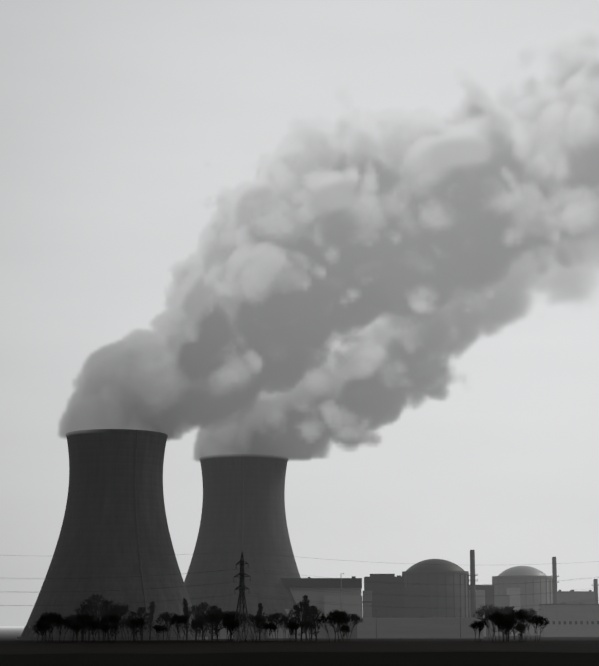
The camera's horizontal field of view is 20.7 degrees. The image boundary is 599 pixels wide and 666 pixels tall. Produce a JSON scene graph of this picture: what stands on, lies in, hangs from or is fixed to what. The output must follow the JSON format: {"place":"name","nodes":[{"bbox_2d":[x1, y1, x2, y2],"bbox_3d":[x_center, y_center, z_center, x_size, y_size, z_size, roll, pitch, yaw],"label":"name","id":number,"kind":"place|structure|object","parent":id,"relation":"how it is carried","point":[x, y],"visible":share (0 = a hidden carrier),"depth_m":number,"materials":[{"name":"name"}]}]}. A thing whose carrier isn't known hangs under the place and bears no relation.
{"place":"outdoors","nodes":[
{"label":"outdoors","id":0,"kind":"place"},
{"bbox_2d":[0,626,598,652],"bbox_3d":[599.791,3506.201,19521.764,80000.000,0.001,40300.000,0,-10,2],"label":"ground","id":1,"kind":"structure","parent":0,"point":[10,642],"depth_m":971.64,"materials":[{"name":"soil"}]},
{"bbox_2d":[34,627,49,641],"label":"tree","id":2,"kind":"object","parent":1,"relation":"on","point":[42,634],"visible":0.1,"depth_m":1148.82,"materials":[{"name":"black plant"}]},
{"bbox_2d":[33,621,52,641],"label":"tree","id":3,"kind":"object","parent":1,"relation":"on","point":[39,625],"visible":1,"depth_m":1129.74,"materials":[{"name":"black plant"}]},
{"bbox_2d":[37,612,61,640],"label":"tree","id":4,"kind":"object","parent":1,"relation":"on","point":[50,621],"visible":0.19,"depth_m":1159.82,"materials":[{"name":"black plant"}]},
{"bbox_2d":[34,612,65,641],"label":"tree","id":5,"kind":"object","parent":1,"relation":"on","point":[55,616],"visible":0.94,"depth_m":1145.27,"materials":[{"name":"black plant"}]},
{"bbox_2d":[50,618,73,641],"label":"tree","id":6,"kind":"object","parent":1,"relation":"on","point":[64,625],"visible":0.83,"depth_m":1147.02,"materials":[{"name":"black plant"}]},
{"bbox_2d":[64,614,84,640],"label":"tree","id":7,"kind":"object","parent":1,"relation":"on","point":[72,617],"visible":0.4,"depth_m":1179.81,"materials":[{"name":"black plant"}]},
{"bbox_2d":[68,623,82,641],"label":"tree","id":8,"kind":"object","parent":1,"relation":"on","point":[76,627],"visible":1,"depth_m":1122.19,"materials":[{"name":"black plant"}]},
{"bbox_2d":[73,619,84,640],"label":"tree","id":9,"kind":"object","parent":1,"relation":"on","point":[75,621],"visible":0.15,"depth_m":1164.20,"materials":[{"name":"black plant"}]},
{"bbox_2d":[74,604,91,640],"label":"broad tree","id":10,"kind":"object","parent":1,"relation":"on","point":[83,608],"visible":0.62,"depth_m":1195.23,"materials":[{"name":"black plant"}]},
{"bbox_2d":[75,614,100,641],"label":"tree","id":11,"kind":"object","parent":1,"relation":"on","point":[86,617],"visible":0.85,"depth_m":1141.63,"materials":[{"name":"black plant"}]},
{"bbox_2d":[79,599,99,640],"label":"broad tree","id":12,"kind":"object","parent":1,"relation":"on","point":[88,601],"visible":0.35,"depth_m":1209.04,"materials":[{"name":"black plant"}]},
{"bbox_2d":[85,620,99,641],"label":"tree","id":13,"kind":"object","parent":1,"relation":"on","point":[93,628],"visible":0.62,"depth_m":1144.77,"materials":[{"name":"black plant"}]},
{"bbox_2d":[88,594,108,640],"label":"broad tree","id":14,"kind":"object","parent":1,"relation":"on","point":[98,600],"visible":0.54,"depth_m":1234.57,"materials":[{"name":"black plant"}]},
{"bbox_2d":[98,599,118,640],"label":"broad tree","id":15,"kind":"object","parent":1,"relation":"on","point":[107,603],"visible":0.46,"depth_m":1202.62,"materials":[{"name":"black plant"}]},
{"bbox_2d":[98,623,118,641],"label":"tree","id":16,"kind":"object","parent":1,"relation":"on","point":[106,628],"visible":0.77,"depth_m":1132.96,"materials":[{"name":"black plant"}]},
{"bbox_2d":[96,614,124,641],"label":"tree","id":17,"kind":"object","parent":1,"relation":"on","point":[113,618],"visible":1,"depth_m":1126.95,"materials":[{"name":"black plant"}]},
{"bbox_2d":[17,429,207,639],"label":"cooling tower","id":18,"kind":"structure","parent":1,"relation":"on","point":[114,524],"depth_m":1334.01,"materials":[{"name":"concrete"}]},
{"bbox_2d":[104,602,129,640],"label":"tree","id":19,"kind":"object","parent":1,"relation":"on","point":[125,607],"visible":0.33,"depth_m":1216.48,"materials":[{"name":"black plant"}]},
{"bbox_2d":[108,605,125,640],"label":"broad tree","id":20,"kind":"object","parent":1,"relation":"on","point":[120,612],"visible":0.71,"depth_m":1197.37,"materials":[{"name":"black plant"}]},
{"bbox_2d":[122,617,139,640],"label":"tree","id":21,"kind":"object","parent":1,"relation":"on","point":[127,621],"visible":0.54,"depth_m":1188.11,"materials":[{"name":"black plant"}]},
{"bbox_2d":[126,611,139,640],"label":"broad tree","id":22,"kind":"object","parent":1,"relation":"on","point":[132,616],"visible":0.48,"depth_m":1203.26,"materials":[{"name":"black plant"}]},
{"bbox_2d":[127,617,145,641],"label":"tree","id":23,"kind":"object","parent":1,"relation":"on","point":[141,621],"visible":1,"depth_m":1139.19,"materials":[{"name":"black plant"}]},
{"bbox_2d":[136,607,149,640],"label":"broad tree","id":24,"kind":"object","parent":1,"relation":"on","point":[140,610],"visible":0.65,"depth_m":1213.13,"materials":[{"name":"black plant"}]},
{"bbox_2d":[147,601,155,640],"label":"poplar tree","id":25,"kind":"object","parent":1,"relation":"on","point":[152,610],"visible":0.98,"depth_m":1238.16,"materials":[{"name":"black plant"}]},
{"bbox_2d":[152,625,166,641],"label":"tree","id":26,"kind":"object","parent":1,"relation":"on","point":[159,628],"visible":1,"depth_m":1143.74,"materials":[{"name":"black plant"}]},
{"bbox_2d":[155,611,175,640],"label":"tree","id":27,"kind":"object","parent":1,"relation":"on","point":[166,617],"visible":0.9,"depth_m":1190.87,"materials":[{"name":"black plant"}]},
{"bbox_2d":[171,614,189,641],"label":"tree","id":28,"kind":"object","parent":1,"relation":"on","point":[181,619],"visible":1,"depth_m":1117.26,"materials":[{"name":"black plant"}]},
{"bbox_2d":[182,598,190,640],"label":"poplar tree","id":29,"kind":"object","parent":1,"relation":"on","point":[185,607],"visible":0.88,"depth_m":1217.30,"materials":[{"name":"black plant"}]},
{"bbox_2d":[189,605,200,639],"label":"broad tree","id":30,"kind":"object","parent":1,"relation":"on","point":[193,610],"visible":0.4,"depth_m":1251.34,"materials":[{"name":"black plant"}]},
{"bbox_2d":[190,619,203,640],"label":"tree","id":31,"kind":"object","parent":1,"relation":"on","point":[195,623],"visible":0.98,"depth_m":1181.04,"materials":[{"name":"black plant"}]},
{"bbox_2d":[195,613,209,639],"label":"tree","id":32,"kind":"object","parent":1,"relation":"on","point":[204,620],"visible":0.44,"depth_m":1202.81,"materials":[{"name":"black plant"}]},
{"bbox_2d":[196,602,210,640],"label":"broad tree","id":33,"kind":"object","parent":1,"relation":"on","point":[203,610],"visible":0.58,"depth_m":1232.76,"materials":[{"name":"black plant"}]},
{"bbox_2d":[204,606,218,640],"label":"broad tree","id":34,"kind":"object","parent":1,"relation":"on","point":[207,613],"visible":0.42,"depth_m":1206.08,"materials":[{"name":"black plant"}]},
{"bbox_2d":[198,610,226,640],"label":"tree","id":35,"kind":"object","parent":1,"relation":"on","point":[215,615],"visible":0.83,"depth_m":1175.16,"materials":[{"name":"black plant"}]},
{"bbox_2d":[209,608,224,640],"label":"broad tree","id":36,"kind":"object","parent":1,"relation":"on","point":[219,627],"visible":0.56,"depth_m":1192.15,"materials":[{"name":"black plant"}]},
{"bbox_2d":[217,610,242,635],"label":"tree","id":37,"kind":"object","parent":1,"relation":"on","point":[233,612],"visible":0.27,"depth_m":1185.58,"materials":[{"name":"black plant"}]},
{"bbox_2d":[221,619,240,641],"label":"tree","id":38,"kind":"object","parent":1,"relation":"on","point":[234,624],"visible":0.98,"depth_m":1119.23,"materials":[{"name":"black plant"}]},
{"bbox_2d":[223,612,241,641],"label":"tree","id":39,"kind":"object","parent":1,"relation":"on","point":[227,616],"visible":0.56,"depth_m":1130.20,"materials":[{"name":"black plant"}]},
{"bbox_2d":[229,552,253,641],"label":"pylon","id":40,"kind":"object","parent":1,"relation":"on","point":[242,576],"visible":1,"depth_m":1130.00,"materials":[{"name":"grey metal"}]},
{"bbox_2d":[8,552,598,607],"bbox_3d":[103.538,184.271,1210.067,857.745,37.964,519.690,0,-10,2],"label":"power lines","id":41,"kind":"object","parent":40,"relation":"attached to","point":[301,589],"visible":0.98,"depth_m":1151.40,"materials":[{"name":"grey metal"}]},
{"bbox_2d":[184,454,300,637],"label":"cooling tower","id":42,"kind":"structure","parent":1,"relation":"on","point":[243,507],"depth_m":1531.62,"materials":[{"name":"concrete"}]},
{"bbox_2d":[237,612,249,640],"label":"tree","id":43,"kind":"object","parent":1,"relation":"on","point":[243,623],"visible":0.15,"depth_m":1196.47,"materials":[{"name":"black plant"}]},
{"bbox_2d":[246,614,265,639],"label":"tree","id":44,"kind":"object","parent":1,"relation":"on","point":[258,619],"visible":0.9,"depth_m":1176.18,"materials":[{"name":"black plant"}]},
{"bbox_2d":[257,603,264,640],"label":"poplar tree","id":45,"kind":"object","parent":1,"relation":"on","point":[260,610],"visible":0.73,"depth_m":1220.84,"materials":[{"name":"black plant"}]},
{"bbox_2d":[257,622,278,641],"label":"tree","id":46,"kind":"object","parent":1,"relation":"on","point":[270,626],"visible":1,"depth_m":1151.86,"materials":[{"name":"black plant"}]},
{"bbox_2d":[262,612,286,640],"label":"tree","id":47,"kind":"object","parent":1,"relation":"on","point":[273,617],"visible":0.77,"depth_m":1195.09,"materials":[{"name":"black plant"}]},
{"bbox_2d":[275,616,299,640],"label":"tree","id":48,"kind":"object","parent":1,"relation":"on","point":[285,621],"visible":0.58,"depth_m":1199.12,"materials":[{"name":"black plant"}]},
{"bbox_2d":[285,623,298,640],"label":"tree","id":49,"kind":"object","parent":1,"relation":"on","point":[290,630],"visible":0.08,"depth_m":1171.41,"materials":[{"name":"black plant"}]},
{"bbox_2d":[286,620,303,641],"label":"tree","id":50,"kind":"object","parent":1,"relation":"on","point":[294,624],"visible":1,"depth_m":1140.66,"materials":[{"name":"black plant"}]},
{"bbox_2d":[287,605,305,640],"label":"broad tree","id":51,"kind":"object","parent":1,"relation":"on","point":[292,613],"visible":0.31,"depth_m":1225.23,"materials":[{"name":"black plant"}]},
{"bbox_2d":[0,650,598,665],"bbox_3d":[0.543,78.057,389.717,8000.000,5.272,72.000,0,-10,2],"label":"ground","id":52,"kind":"structure","parent":1,"relation":"on","point":[409,658],"depth_m":375.87,"materials":[{"name":"black soil"}]},
{"bbox_2d":[293,600,310,640],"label":"broad tree","id":53,"kind":"object","parent":1,"relation":"on","point":[303,606],"visible":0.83,"depth_m":1205.04,"materials":[{"name":"black plant"}]},
{"bbox_2d":[302,595,310,640],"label":"poplar tree","id":54,"kind":"object","parent":1,"relation":"on","point":[305,597],"visible":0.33,"depth_m":1240.28,"materials":[{"name":"black plant"}]},
{"bbox_2d":[299,619,314,640],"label":"tree","id":55,"kind":"object","parent":1,"relation":"on","point":[308,624],"visible":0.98,"depth_m":1183.61,"materials":[{"name":"black plant"}]},
{"bbox_2d":[308,605,317,639],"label":"broad tree","id":56,"kind":"object","parent":1,"relation":"on","point":[310,620],"visible":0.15,"depth_m":1248.11,"materials":[{"name":"black plant"}]},
{"bbox_2d":[307,605,322,640],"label":"broad tree","id":57,"kind":"object","parent":1,"relation":"on","point":[314,609],"visible":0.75,"depth_m":1214.48,"materials":[{"name":"black plant"}]},
{"bbox_2d":[281,578,362,617],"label":"turbine hall","id":58,"kind":"structure","parent":1,"relation":"on","point":[342,587],"depth_m":1517.25,"materials":[{"name":"concrete"}]},
{"bbox_2d":[312,611,346,641],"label":"tree","id":59,"kind":"object","parent":1,"relation":"on","point":[338,617],"visible":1,"depth_m":1115.12,"materials":[{"name":"black plant"}]},
{"bbox_2d":[325,609,351,641],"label":"tree","id":60,"kind":"object","parent":1,"relation":"on","point":[344,612],"visible":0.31,"depth_m":1126.66,"materials":[{"name":"black plant"}]},
{"bbox_2d":[325,614,362,639],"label":"tree","id":61,"kind":"object","parent":1,"relation":"on","point":[354,617],"visible":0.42,"depth_m":1197.93,"materials":[{"name":"black plant"}]},
{"bbox_2d":[341,624,349,635],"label":"tree","id":62,"kind":"object","parent":1,"relation":"on","point":[346,628],"visible":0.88,"depth_m":1166.47,"materials":[{"name":"black plant"}]},
{"bbox_2d":[213,614,483,638],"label":"perimeter buildings","id":63,"kind":"structure","parent":1,"relation":"on","point":[415,627],"depth_m":1457.15,"materials":[{"name":"concrete"}]},
{"bbox_2d":[363,574,403,617],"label":"auxiliary building","id":64,"kind":"structure","parent":1,"relation":"on","point":[382,587],"depth_m":1630.40,"materials":[{"name":"concrete"}]},
{"bbox_2d":[219,574,591,638],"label":"plant clutter","id":65,"kind":"object","parent":1,"relation":"on","point":[382,575],"visible":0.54,"depth_m":1564.40,"materials":[{"name":"concrete"}]},
{"bbox_2d":[402,559,469,617],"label":"reactor building","id":66,"kind":"structure","parent":1,"relation":"on","point":[446,582],"depth_m":1700.02,"materials":[{"name":"concrete"}]},
{"bbox_2d":[469,550,477,617],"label":"vent stack","id":67,"kind":"object","parent":1,"relation":"on","point":[472,575],"visible":0.75,"depth_m":1731.83,"materials":[{"name":"concrete"}]},
{"bbox_2d":[468,621,484,641],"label":"tree","id":68,"kind":"object","parent":1,"relation":"on","point":[480,625],"visible":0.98,"depth_m":1144.21,"materials":[{"name":"black plant"}]},
{"bbox_2d":[473,604,501,639],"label":"tree","id":69,"kind":"object","parent":1,"relation":"on","point":[482,612],"visible":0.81,"depth_m":1297.62,"materials":[{"name":"black plant"}]},
{"bbox_2d":[481,610,509,641],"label":"tree","id":70,"kind":"object","parent":1,"relation":"on","point":[494,616],"visible":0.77,"depth_m":1152.38,"materials":[{"name":"black plant"}]},
{"bbox_2d":[404,585,594,635],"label":"industrial buildings","id":71,"kind":"structure","parent":1,"relation":"on","point":[486,596],"depth_m":1764.78,"materials":[{"name":"concrete"}]},
{"bbox_2d":[492,615,516,641],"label":"tree","id":72,"kind":"object","parent":1,"relation":"on","point":[495,622],"visible":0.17,"depth_m":1151.54,"materials":[{"name":"black plant"}]},
{"bbox_2d":[496,618,513,641],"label":"tree","id":73,"kind":"object","parent":1,"relation":"on","point":[505,622],"visible":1,"depth_m":1132.03,"materials":[{"name":"black plant"}]},
{"bbox_2d":[498,626,512,640],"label":"tree","id":74,"kind":"object","parent":1,"relation":"on","point":[507,633],"visible":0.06,"depth_m":1177.25,"materials":[{"name":"black plant"}]},
{"bbox_2d":[502,606,514,639],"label":"broad tree","id":75,"kind":"object","parent":1,"relation":"on","point":[508,609],"visible":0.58,"depth_m":1286.95,"materials":[{"name":"black plant"}]},
{"bbox_2d":[511,611,517,639],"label":"broad tree","id":76,"kind":"object","parent":1,"relation":"on","point":[514,632],"visible":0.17,"depth_m":1306.10,"materials":[{"name":"black plant"}]},
{"bbox_2d":[514,624,525,638],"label":"tree","id":77,"kind":"object","parent":1,"relation":"on","point":[522,628],"visible":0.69,"depth_m":1175.91,"materials":[{"name":"black plant"}]},
{"bbox_2d":[504,609,538,641],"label":"tree","id":78,"kind":"object","parent":1,"relation":"on","point":[519,615],"visible":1,"depth_m":1138.12,"materials":[{"name":"black plant"}]},
{"bbox_2d":[514,609,529,639],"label":"broad tree","id":79,"kind":"object","parent":1,"relation":"on","point":[521,623],"visible":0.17,"depth_m":1311.42,"materials":[{"name":"black plant"}]},
{"bbox_2d":[518,608,537,639],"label":"tree","id":80,"kind":"object","parent":1,"relation":"on","point":[531,611],"visible":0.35,"depth_m":1325.92,"materials":[{"name":"black plant"}]},
{"bbox_2d":[527,615,548,641],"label":"tree","id":81,"kind":"object","parent":1,"relation":"on","point":[541,620],"visible":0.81,"depth_m":1145.43,"materials":[{"name":"black plant"}]},
{"bbox_2d":[550,557,558,603],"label":"vent stack","id":82,"kind":"object","parent":1,"relation":"on","point":[555,576],"visible":0.62,"depth_m":1975.81,"materials":[{"name":"concrete"}]},
{"bbox_2d":[539,604,598,636],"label":"building","id":83,"kind":"structure","parent":1,"relation":"on","point":[573,620],"depth_m":1660.20,"materials":[{"name":"concrete"}]},
{"bbox_2d":[591,579,598,603],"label":"vent stack","id":84,"kind":"object","parent":1,"relation":"on","point":[595,583],"visible":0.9,"depth_m":2016.32,"materials":[{"name":"concrete"}]},
{"bbox_2d":[0,0,598,625],"label":"sky","id":85,"kind":"structure","parent":0,"point":[355,243],"materials":[{"name":"grey"}]},
{"bbox_2d":[492,566,553,634],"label":"reactor building","id":86,"kind":"structure","parent":0,"point":[523,577],"depth_m":1942.39,"materials":[{"name":"concrete"}]}
]}

